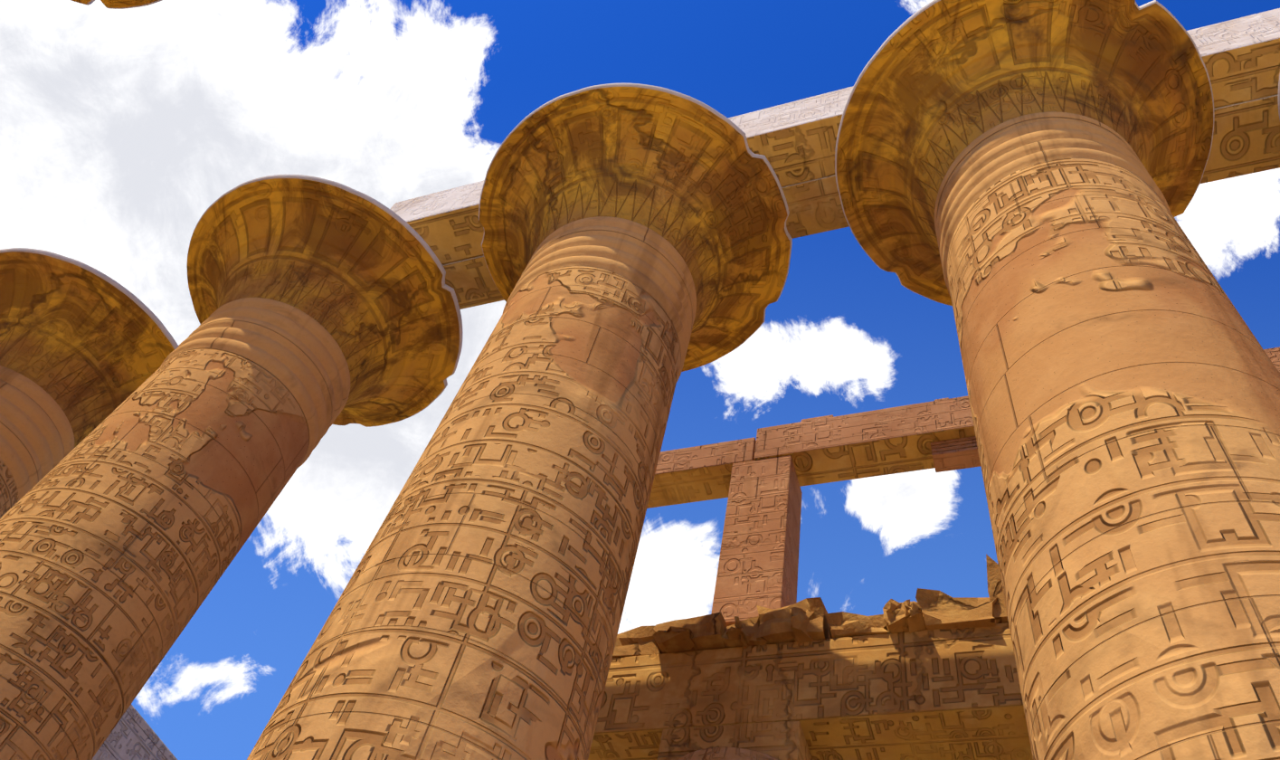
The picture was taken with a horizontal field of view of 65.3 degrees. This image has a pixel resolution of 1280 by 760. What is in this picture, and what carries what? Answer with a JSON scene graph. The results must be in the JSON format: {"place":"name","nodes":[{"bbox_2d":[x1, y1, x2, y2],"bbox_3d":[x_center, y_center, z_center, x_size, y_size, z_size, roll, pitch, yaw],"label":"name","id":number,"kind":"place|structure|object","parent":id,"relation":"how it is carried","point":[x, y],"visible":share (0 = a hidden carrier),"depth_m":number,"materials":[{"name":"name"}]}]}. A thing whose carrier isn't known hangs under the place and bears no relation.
{"place":"outdoors","nodes":[
{"label":"outdoors","id":0,"kind":"place"},
{"bbox_2d":[0,247,178,518],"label":"great column","id":1,"kind":"structure","parent":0,"point":[86,350],"depth_m":23.74,"materials":[{"name":"stone"}]},
{"bbox_2d":[71,0,161,9],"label":"great column","id":2,"kind":"structure","parent":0,"point":[118,4],"depth_m":19.87,"materials":[{"name":"stone"}]},
{"bbox_2d":[91,703,177,759],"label":"pale wall","id":3,"kind":"structure","parent":0,"point":[133,735],"depth_m":23.31,"materials":[{"name":"stone"}]},
{"bbox_2d":[0,174,463,759],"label":"great column","id":4,"kind":"structure","parent":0,"point":[136,516],"depth_m":17.65,"materials":[{"name":"stone"}]},
{"bbox_2d":[246,83,792,759],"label":"great column","id":5,"kind":"structure","parent":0,"point":[636,242],"depth_m":13.07,"materials":[{"name":"stone"}]},
{"bbox_2d":[390,85,853,309],"bbox_3d":[0.875,-4.161,22.690,14.400,1.676,2.480,-10,-59,17],"label":"architrave","id":6,"kind":"object","parent":5,"relation":"on","point":[794,143],"visible":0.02,"depth_m":21.54,"materials":[{"name":"stone"}]},
{"bbox_2d":[0,0,1279,759],"label":"sky","id":7,"kind":"structure","parent":0,"point":[119,128],"materials":[{"name":"blue"}]},
{"bbox_2d":[677,746,778,759],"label":"column","id":8,"kind":"structure","parent":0,"point":[725,753],"depth_m":16.44,"materials":[{"name":"stone"}]},
{"bbox_2d":[657,720,813,759],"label":"column abacus","id":9,"kind":"object","parent":8,"relation":"on","point":[783,740],"depth_m":17.24,"materials":[{"name":"brown stone"}]},
{"bbox_2d":[587,622,1033,759],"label":"side aisle architrave","id":10,"kind":"object","parent":9,"relation":"on","point":[946,694],"depth_m":17.49,"materials":[{"name":"brown stone"}]},
{"bbox_2d":[611,554,1008,658],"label":"broken cornice","id":11,"kind":"structure","parent":10,"relation":"on","point":[807,620],"depth_m":18.63,"materials":[{"name":"brown stone"}]},
{"bbox_2d":[711,455,802,625],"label":"clerestory piers","id":12,"kind":"structure","parent":11,"relation":"on","point":[758,564],"depth_m":21.45,"materials":[{"name":"brown stone"}]},
{"bbox_2d":[646,346,1279,508],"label":"clerestory lintels","id":13,"kind":"object","parent":12,"relation":"on","point":[826,449],"visible":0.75,"depth_m":23.59,"materials":[{"name":"brown stone"}]},
{"bbox_2d":[930,436,980,472],"bbox_3d":[7.271,1.640,22.393,1.350,0.486,0.500,-10,-59,17],"label":"clerestory grille","id":14,"kind":"object","parent":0,"point":[959,453],"visible":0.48,"depth_m":22.28,"materials":[{"name":"brown stone"}]},
{"bbox_2d":[834,0,1279,759],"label":"great column","id":15,"kind":"structure","parent":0,"point":[1018,183],"depth_m":10.66,"materials":[{"name":"stone"}]},
{"bbox_2d":[1186,8,1279,183],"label":"architrave","id":16,"kind":"object","parent":15,"relation":"on","point":[1240,56],"visible":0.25,"depth_m":18.92,"materials":[{"name":"stone"}]},
{"bbox_2d":[1277,74,1279,119],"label":"great column","id":17,"kind":"structure","parent":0,"point":[1278,98],"depth_m":17.38,"materials":[{"name":"stone"}]}
]}

